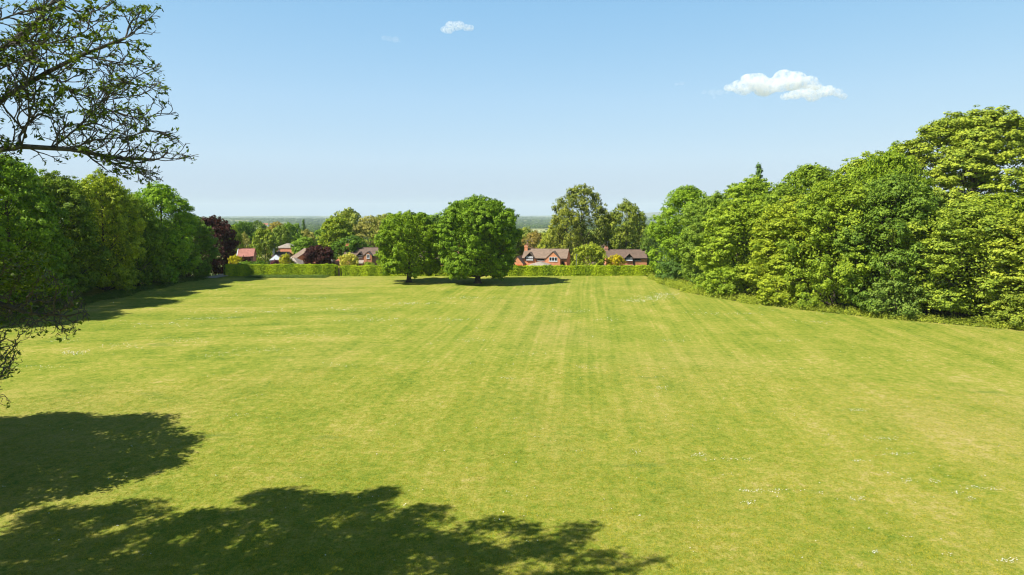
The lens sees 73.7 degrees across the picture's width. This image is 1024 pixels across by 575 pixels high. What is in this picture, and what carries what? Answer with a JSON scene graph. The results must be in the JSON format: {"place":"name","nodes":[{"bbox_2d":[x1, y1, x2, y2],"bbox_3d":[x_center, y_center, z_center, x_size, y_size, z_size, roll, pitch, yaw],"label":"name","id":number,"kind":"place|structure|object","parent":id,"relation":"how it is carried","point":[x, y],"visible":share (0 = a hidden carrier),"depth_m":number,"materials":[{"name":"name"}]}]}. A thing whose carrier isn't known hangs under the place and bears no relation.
{"place":"outdoors","nodes":[
{"label":"outdoors","id":0,"kind":"place"},
{"bbox_2d":[205,274,227,277],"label":"path","id":1,"kind":"structure","parent":0,"point":[218,275],"depth_m":135.64,"materials":[{"name":"grey"}]},
{"bbox_2d":[0,276,1023,574],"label":"lawn","id":2,"kind":"structure","parent":0,"point":[542,324],"depth_m":41.24,"materials":[{"name":"green plant"}]},
{"bbox_2d":[0,344,9,378],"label":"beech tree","id":3,"kind":"object","parent":2,"relation":"on","point":[6,358],"visible":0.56,"depth_m":31.77,"materials":[{"name":"green plant"}]},
{"bbox_2d":[0,0,198,407],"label":"overhanging tree","id":4,"kind":"object","parent":2,"relation":"on","point":[21,38],"visible":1,"depth_m":16.53,"materials":[{"name":"green plant"}]},
{"bbox_2d":[245,274,329,277],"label":"weeds","id":5,"kind":"object","parent":2,"relation":"on","point":[287,276],"visible":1,"depth_m":134.87,"materials":[{"name":"green plant"}]},
{"bbox_2d":[369,210,440,281],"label":"oak tree","id":6,"kind":"object","parent":2,"relation":"on","point":[403,258],"visible":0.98,"depth_m":122.54,"materials":[{"name":"green plant"}]},
{"bbox_2d":[433,194,523,283],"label":"oak tree","id":7,"kind":"object","parent":2,"relation":"on","point":[471,219],"visible":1,"depth_m":119.19,"materials":[{"name":"green plant"}]},
{"bbox_2d":[26,283,1017,564],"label":"daisies","id":8,"kind":"object","parent":2,"relation":"on","point":[580,377],"visible":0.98,"depth_m":53.66,"materials":[{"name":"white plant"}]},
{"bbox_2d":[0,0,1023,216],"label":"sky","id":9,"kind":"structure","parent":0,"point":[286,107],"materials":[{"name":"blue"}]},
{"bbox_2d":[531,229,547,232],"bbox_3d":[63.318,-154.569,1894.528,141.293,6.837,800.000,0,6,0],"label":"field","id":10,"kind":"structure","parent":0,"point":[539,230],"depth_m":2038.86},
{"bbox_2d":[187,216,1021,329],"bbox_3d":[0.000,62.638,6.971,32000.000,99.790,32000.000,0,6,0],"label":"ground","id":11,"kind":"structure","parent":0,"point":[933,312],"depth_m":115.67,"materials":[{"name":"green plant"}]},
{"bbox_2d":[0,248,16,308],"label":"broadleaf tree","id":12,"kind":"object","parent":11,"relation":"on","point":[4,300],"visible":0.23,"depth_m":81.72,"materials":[{"name":"green plant"}]},
{"bbox_2d":[0,176,74,263],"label":"broadleaf tree","id":13,"kind":"object","parent":11,"relation":"on","point":[58,215],"depth_m":110.91,"materials":[{"name":"green plant"}]},
{"bbox_2d":[0,154,79,308],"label":"broadleaf tree","id":14,"kind":"object","parent":11,"relation":"on","point":[22,195],"visible":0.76,"depth_m":88.86,"materials":[{"name":"green plant"}]},
{"bbox_2d":[16,169,111,296],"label":"broadleaf tree","id":15,"kind":"object","parent":11,"relation":"on","point":[63,187],"visible":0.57,"depth_m":100.15,"materials":[{"name":"green plant"}]},
{"bbox_2d":[60,179,108,273],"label":"broadleaf tree","id":16,"kind":"object","parent":11,"relation":"on","point":[94,221],"visible":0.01,"depth_m":120.81,"materials":[{"name":"green plant"}]},
{"bbox_2d":[66,167,147,291],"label":"broadleaf tree","id":17,"kind":"object","parent":11,"relation":"on","point":[110,197],"visible":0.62,"depth_m":109.08,"materials":[{"name":"green plant"}]},
{"bbox_2d":[0,274,213,324],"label":"undergrowth","id":18,"kind":"object","parent":11,"relation":"on","point":[121,293],"visible":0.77,"depth_m":103.94,"materials":[{"name":"green plant"}]},
{"bbox_2d":[120,187,147,242],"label":"broadleaf tree","id":19,"kind":"object","parent":11,"relation":"on","point":[130,193],"visible":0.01,"depth_m":135.00,"materials":[{"name":"green plant"}]},
{"bbox_2d":[103,195,173,286],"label":"broadleaf tree","id":20,"kind":"object","parent":11,"relation":"on","point":[153,228],"visible":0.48,"depth_m":116.98,"materials":[{"name":"green plant"}]},
{"bbox_2d":[130,180,202,282],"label":"broadleaf tree","id":21,"kind":"object","parent":11,"relation":"on","point":[165,197],"visible":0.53,"depth_m":123.55,"materials":[{"name":"green plant"}]},
{"bbox_2d":[164,212,219,276],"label":"broadleaf tree","id":22,"kind":"object","parent":11,"relation":"on","point":[206,244],"visible":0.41,"depth_m":134.38,"materials":[{"name":"green plant"}]},
{"bbox_2d":[191,215,240,275],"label":"copper beech tree","id":23,"kind":"object","parent":11,"relation":"on","point":[223,231],"visible":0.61,"depth_m":149.38,"materials":[{"name":"purple plant"}]},
{"bbox_2d":[228,254,242,263],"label":"garden bush","id":24,"kind":"object","parent":11,"relation":"on","point":[236,258],"visible":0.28,"depth_m":145.84,"materials":[{"name":"green plant"}]},
{"bbox_2d":[228,224,243,262],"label":"broadleaf tree","id":25,"kind":"object","parent":11,"relation":"on","point":[239,235],"visible":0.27,"depth_m":161.33,"materials":[{"name":"green plant"}]},
{"bbox_2d":[226,221,261,261],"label":"broadleaf tree","id":26,"kind":"object","parent":11,"relation":"on","point":[245,227],"visible":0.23,"depth_m":213.33,"materials":[{"name":"green plant"}]},
{"bbox_2d":[236,231,251,253],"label":"broadleaf tree","id":27,"kind":"object","parent":11,"relation":"on","point":[245,241],"visible":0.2,"depth_m":175.15,"materials":[{"name":"green plant"}]},
{"bbox_2d":[240,255,251,262],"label":"garden bush","id":28,"kind":"object","parent":11,"relation":"on","point":[247,259],"visible":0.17,"depth_m":147.92,"materials":[{"name":"green plant"}]},
{"bbox_2d":[237,248,256,261],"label":"red roofed house","id":29,"kind":"structure","parent":11,"relation":"on","point":[251,253],"depth_m":159.81,"materials":[{"name":"brick"}]},
{"bbox_2d":[243,220,267,256],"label":"broadleaf tree","id":30,"kind":"object","parent":11,"relation":"on","point":[259,224],"visible":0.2,"depth_m":327.22,"materials":[{"name":"green plant"}]},
{"bbox_2d":[251,260,264,263],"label":"garden bush","id":31,"kind":"object","parent":11,"relation":"on","point":[257,262],"visible":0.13,"depth_m":145.75,"materials":[{"name":"green plant"}]},
{"bbox_2d":[249,227,278,263],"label":"broadleaf tree","id":32,"kind":"object","parent":11,"relation":"on","point":[265,236],"visible":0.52,"depth_m":170.35,"materials":[{"name":"green plant"}]},
{"bbox_2d":[270,258,278,264],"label":"garden bush","id":33,"kind":"object","parent":11,"relation":"on","point":[274,261],"visible":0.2,"depth_m":145.84,"materials":[{"name":"purple plant"}]},
{"bbox_2d":[269,255,279,261],"bbox_3d":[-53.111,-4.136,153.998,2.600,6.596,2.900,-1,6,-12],"label":"conservatory","id":34,"kind":"object","parent":11,"relation":"on","point":[276,257],"visible":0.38,"depth_m":152.75,"materials":[{"name":"white glass"}]},
{"bbox_2d":[266,221,286,255],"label":"broadleaf tree","id":35,"kind":"object","parent":11,"relation":"on","point":[272,225],"visible":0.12,"depth_m":257.68,"materials":[{"name":"green plant"}]},
{"bbox_2d":[223,263,338,275],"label":"hedge","id":36,"kind":"object","parent":11,"relation":"on","point":[245,269],"visible":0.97,"depth_m":138.05,"materials":[{"name":"green plant"}]},
{"bbox_2d":[269,225,293,251],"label":"broadleaf tree","id":37,"kind":"object","parent":11,"relation":"on","point":[281,232],"visible":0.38,"depth_m":203.50,"materials":[{"name":"green plant"}]},
{"bbox_2d":[271,245,291,260],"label":"dark roofed house","id":38,"kind":"structure","parent":11,"relation":"on","point":[279,254],"depth_m":171.11,"materials":[{"name":"brick"}]},
{"bbox_2d":[277,243,293,255],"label":"brick house","id":39,"kind":"structure","parent":11,"relation":"on","point":[286,247],"depth_m":192.09,"materials":[{"name":"brown tile"}]},
{"bbox_2d":[278,252,294,263],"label":"garden bush","id":40,"kind":"object","parent":11,"relation":"on","point":[284,259],"visible":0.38,"depth_m":148.84,"materials":[{"name":"green plant"}]},
{"bbox_2d":[279,222,303,245],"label":"broadleaf tree","id":41,"kind":"object","parent":11,"relation":"on","point":[295,230],"visible":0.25,"depth_m":233.13,"materials":[{"name":"green plant"}]},
{"bbox_2d":[284,258,303,264],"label":"garage block","id":42,"kind":"structure","parent":11,"relation":"on","point":[297,261],"depth_m":151.28,"materials":[{"name":"brick"}]},
{"bbox_2d":[289,235,315,254],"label":"broadleaf tree","id":43,"kind":"object","parent":11,"relation":"on","point":[303,242],"visible":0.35,"depth_m":188.55,"materials":[{"name":"green plant"}]},
{"bbox_2d":[291,229,316,244],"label":"broadleaf tree","id":44,"kind":"object","parent":11,"relation":"on","point":[306,232],"visible":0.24,"depth_m":248.45,"materials":[{"name":"green plant"}]},
{"bbox_2d":[302,219,305,235],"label":"broadleaf tree","id":45,"kind":"object","parent":11,"relation":"on","point":[303,226],"visible":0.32,"depth_m":517.52,"materials":[{"name":"green plant"}]},
{"bbox_2d":[291,248,323,263],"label":"brick house","id":46,"kind":"structure","parent":11,"relation":"on","point":[299,255],"depth_m":156.72,"materials":[{"name":"brown tile"}]},
{"bbox_2d":[302,244,334,263],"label":"broadleaf tree","id":47,"kind":"object","parent":11,"relation":"on","point":[312,254],"visible":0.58,"depth_m":148.59,"materials":[{"name":"purple plant"}]},
{"bbox_2d":[314,229,323,245],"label":"broadleaf tree","id":48,"kind":"object","parent":11,"relation":"on","point":[317,232],"visible":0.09,"depth_m":266.85,"materials":[{"name":"green plant"}]},
{"bbox_2d":[315,215,357,253],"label":"broadleaf tree","id":49,"kind":"object","parent":11,"relation":"on","point":[337,229],"visible":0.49,"depth_m":165.88,"materials":[{"name":"green plant"}]},
{"bbox_2d":[330,257,351,275],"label":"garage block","id":50,"kind":"structure","parent":11,"relation":"on","point":[337,261],"depth_m":152.18,"materials":[{"name":"brick"}]},
{"bbox_2d":[338,252,358,267],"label":"garden tree","id":51,"kind":"object","parent":11,"relation":"on","point":[354,260],"visible":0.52,"depth_m":144.64,"materials":[{"name":"green plant"}]},
{"bbox_2d":[329,207,367,245],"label":"broadleaf tree","id":52,"kind":"object","parent":11,"relation":"on","point":[352,216],"visible":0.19,"depth_m":186.67,"materials":[{"name":"green plant"}]},
{"bbox_2d":[329,235,372,259],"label":"broadleaf tree","id":53,"kind":"object","parent":11,"relation":"on","point":[354,242],"visible":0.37,"depth_m":159.88,"materials":[{"name":"green plant"}]},
{"bbox_2d":[344,239,378,265],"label":"brick house","id":54,"kind":"structure","parent":11,"relation":"on","point":[364,254],"depth_m":156.54,"materials":[{"name":"brown tile"}]},
{"bbox_2d":[352,215,380,246],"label":"broadleaf tree","id":55,"kind":"object","parent":11,"relation":"on","point":[363,226],"visible":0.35,"depth_m":182.33,"materials":[{"name":"green plant"}]},
{"bbox_2d":[365,213,392,253],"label":"broadleaf tree","id":56,"kind":"object","parent":11,"relation":"on","point":[379,217],"visible":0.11,"depth_m":211.68,"materials":[{"name":"green plant"}]},
{"bbox_2d":[403,212,441,246],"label":"broadleaf tree","id":57,"kind":"object","parent":11,"relation":"on","point":[435,218],"visible":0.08,"depth_m":254.96,"materials":[{"name":"green plant"}]},
{"bbox_2d":[157,216,820,256],"bbox_3d":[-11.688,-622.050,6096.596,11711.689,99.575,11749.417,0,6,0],"label":"woods","id":58,"kind":"object","parent":11,"relation":"on","point":[313,225],"visible":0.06,"depth_m":4008.11,"materials":[{"name":"green plant"}]},
{"bbox_2d":[340,264,655,275],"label":"hedge","id":59,"kind":"object","parent":11,"relation":"on","point":[538,270],"visible":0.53,"depth_m":138.18,"materials":[{"name":"green plant"}]},
{"bbox_2d":[513,238,523,259],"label":"broadleaf tree","id":60,"kind":"object","parent":11,"relation":"on","point":[519,245],"visible":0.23,"depth_m":164.03,"materials":[{"name":"green plant"}]},
{"bbox_2d":[513,255,525,265],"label":"brick garage","id":61,"kind":"structure","parent":11,"relation":"on","point":[519,260],"depth_m":156.00,"materials":[{"name":"orange brick"}]},
{"bbox_2d":[518,226,532,239],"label":"broadleaf tree","id":62,"kind":"object","parent":11,"relation":"on","point":[526,230],"visible":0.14,"depth_m":296.49,"materials":[{"name":"green plant"}]},
{"bbox_2d":[521,230,547,247],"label":"broadleaf tree","id":63,"kind":"object","parent":11,"relation":"on","point":[536,236],"visible":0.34,"depth_m":198.41,"materials":[{"name":"green plant"}]},
{"bbox_2d":[522,240,570,265],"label":"brick house","id":64,"kind":"structure","parent":11,"relation":"on","point":[539,256],"depth_m":157.74,"materials":[{"name":"brown tile"}]},
{"bbox_2d":[549,257,557,261],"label":"window","id":65,"kind":"structure","parent":64,"relation":"in","point":[551,259],"depth_m":155.53,"materials":[{"name":"white glass"}]},
{"bbox_2d":[537,226,558,248],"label":"broadleaf tree","id":66,"kind":"object","parent":11,"relation":"on","point":[543,244],"visible":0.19,"depth_m":189.12,"materials":[{"name":"green plant"}]},
{"bbox_2d":[546,204,583,264],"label":"broadleaf tree","id":67,"kind":"object","parent":11,"relation":"on","point":[566,211],"visible":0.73,"depth_m":170.13,"materials":[{"name":"green plant"}]},
{"bbox_2d":[551,183,610,254],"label":"broadleaf tree","id":68,"kind":"object","parent":11,"relation":"on","point":[572,194],"visible":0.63,"depth_m":174.16,"materials":[{"name":"green plant"}]},
{"bbox_2d":[564,228,602,246],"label":"broadleaf tree","id":69,"kind":"object","parent":11,"relation":"on","point":[591,233],"visible":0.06,"depth_m":236.48,"materials":[{"name":"green plant"}]},
{"bbox_2d":[571,244,604,265],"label":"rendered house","id":70,"kind":"structure","parent":11,"relation":"on","point":[588,256],"depth_m":187.93,"materials":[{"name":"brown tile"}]},
{"bbox_2d":[569,242,607,265],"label":"garden tree","id":71,"kind":"object","parent":11,"relation":"on","point":[590,249],"visible":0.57,"depth_m":145.97,"materials":[{"name":"green plant"}]},
{"bbox_2d":[595,215,617,248],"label":"broadleaf tree","id":72,"kind":"object","parent":11,"relation":"on","point":[609,231],"visible":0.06,"depth_m":197.68,"materials":[{"name":"green plant"}]},
{"bbox_2d":[605,254,626,265],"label":"garden bush","id":73,"kind":"object","parent":11,"relation":"on","point":[616,259],"visible":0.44,"depth_m":145.66,"materials":[{"name":"yellow plant"}]},
{"bbox_2d":[603,197,647,249],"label":"broadleaf tree","id":74,"kind":"object","parent":11,"relation":"on","point":[629,209],"visible":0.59,"depth_m":172.78,"materials":[{"name":"green plant"}]},
{"bbox_2d":[604,246,647,265],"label":"brick house","id":75,"kind":"structure","parent":11,"relation":"on","point":[634,257],"depth_m":156.94,"materials":[{"name":"brown tile"}]},
{"bbox_2d":[613,218,642,248],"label":"broadleaf tree","id":76,"kind":"object","parent":11,"relation":"on","point":[623,245],"visible":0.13,"depth_m":184.32,"materials":[{"name":"green plant"}]},
{"bbox_2d":[640,225,657,265],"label":"broadleaf tree","id":77,"kind":"object","parent":11,"relation":"on","point":[644,244],"visible":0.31,"depth_m":158.80,"materials":[{"name":"green plant"}]},
{"bbox_2d":[655,260,682,280],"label":"edge bush","id":78,"kind":"object","parent":11,"relation":"on","point":[674,269],"visible":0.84,"depth_m":126.33,"materials":[{"name":"green plant"}]},
{"bbox_2d":[645,185,707,279],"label":"broadleaf tree","id":79,"kind":"object","parent":11,"relation":"on","point":[680,196],"visible":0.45,"depth_m":128.93,"materials":[{"name":"green plant"}]},
{"bbox_2d":[675,190,750,286],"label":"broadleaf tree","id":80,"kind":"object","parent":11,"relation":"on","point":[698,209],"visible":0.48,"depth_m":117.75,"materials":[{"name":"green plant"}]},
{"bbox_2d":[703,265,745,295],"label":"edge bush","id":81,"kind":"object","parent":11,"relation":"on","point":[714,281],"visible":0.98,"depth_m":103.42,"materials":[{"name":"green plant"}]},
{"bbox_2d":[690,195,784,293],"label":"broadleaf tree","id":82,"kind":"object","parent":11,"relation":"on","point":[723,218],"visible":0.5,"depth_m":107.00,"materials":[{"name":"green plant"}]},
{"bbox_2d":[701,174,781,262],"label":"broadleaf tree","id":83,"kind":"object","parent":11,"relation":"on","point":[753,188],"visible":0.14,"depth_m":119.15,"materials":[{"name":"green plant"}]},
{"bbox_2d":[753,162,762,205],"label":"conifer tree","id":84,"kind":"object","parent":11,"relation":"on","point":[759,171],"visible":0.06,"depth_m":126.06,"materials":[{"name":"green plant"}]},
{"bbox_2d":[754,274,798,304],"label":"edge bush","id":85,"kind":"object","parent":11,"relation":"on","point":[767,290],"visible":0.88,"depth_m":93.92,"materials":[{"name":"green plant"}]},
{"bbox_2d":[735,194,839,297],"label":"broadleaf tree","id":86,"kind":"object","parent":11,"relation":"on","point":[785,209],"visible":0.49,"depth_m":97.62,"materials":[{"name":"green plant"}]},
{"bbox_2d":[761,162,839,279],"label":"broadleaf tree","id":87,"kind":"object","parent":11,"relation":"on","point":[800,180],"visible":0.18,"depth_m":109.59,"materials":[{"name":"green plant"}]},
{"bbox_2d":[773,170,888,309],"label":"broadleaf tree","id":88,"kind":"object","parent":11,"relation":"on","point":[823,198],"visible":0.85,"depth_m":89.38,"materials":[{"name":"green plant"}]},
{"bbox_2d":[647,273,1023,329],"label":"undergrowth","id":89,"kind":"object","parent":11,"relation":"on","point":[681,284],"visible":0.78,"depth_m":88.11,"materials":[{"name":"green plant"}]},
{"bbox_2d":[817,150,894,282],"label":"broadleaf tree","id":90,"kind":"object","parent":11,"relation":"on","point":[858,162],"depth_m":102.97,"materials":[{"name":"green plant"}]},
{"bbox_2d":[842,141,933,276],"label":"broadleaf tree","id":91,"kind":"object","parent":11,"relation":"on","point":[893,160],"visible":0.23,"depth_m":94.55,"materials":[{"name":"green plant"}]},
{"bbox_2d":[830,173,948,312],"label":"broadleaf tree","id":92,"kind":"object","parent":11,"relation":"on","point":[901,190],"visible":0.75,"depth_m":84.49,"materials":[{"name":"green plant"}]},
{"bbox_2d":[862,277,933,318],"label":"edge bush","id":93,"kind":"object","parent":11,"relation":"on","point":[878,292],"visible":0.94,"depth_m":82.43,"materials":[{"name":"green plant"}]},
{"bbox_2d":[887,104,1023,283],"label":"great domed tree","id":94,"kind":"object","parent":11,"relation":"on","point":[971,142],"visible":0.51,"depth_m":98.48,"materials":[{"name":"green plant"}]},
{"bbox_2d":[887,198,1023,322],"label":"broadleaf tree","id":95,"kind":"object","parent":11,"relation":"on","point":[959,296],"visible":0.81,"depth_m":79.54,"materials":[{"name":"green plant"}]},
{"bbox_2d":[931,192,1023,286],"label":"broadleaf tree","id":96,"kind":"object","parent":11,"relation":"on","point":[1007,205],"visible":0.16,"depth_m":89.11,"materials":[{"name":"green plant"}]},
{"bbox_2d":[972,213,1023,323],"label":"broadleaf tree","id":97,"kind":"object","parent":11,"relation":"on","point":[1004,277],"visible":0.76,"depth_m":76.62,"materials":[{"name":"green plant"}]},
{"bbox_2d":[983,291,1023,329],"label":"edge bush","id":98,"kind":"object","parent":11,"relation":"on","point":[1014,298],"visible":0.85,"depth_m":76.03,"materials":[{"name":"green plant"}]},
{"bbox_2d":[624,212,679,216],"bbox_3d":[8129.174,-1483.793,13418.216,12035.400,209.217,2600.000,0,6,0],"label":"hills","id":99,"kind":"structure","parent":0,"point":[650,214],"depth_m":12730.46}
]}

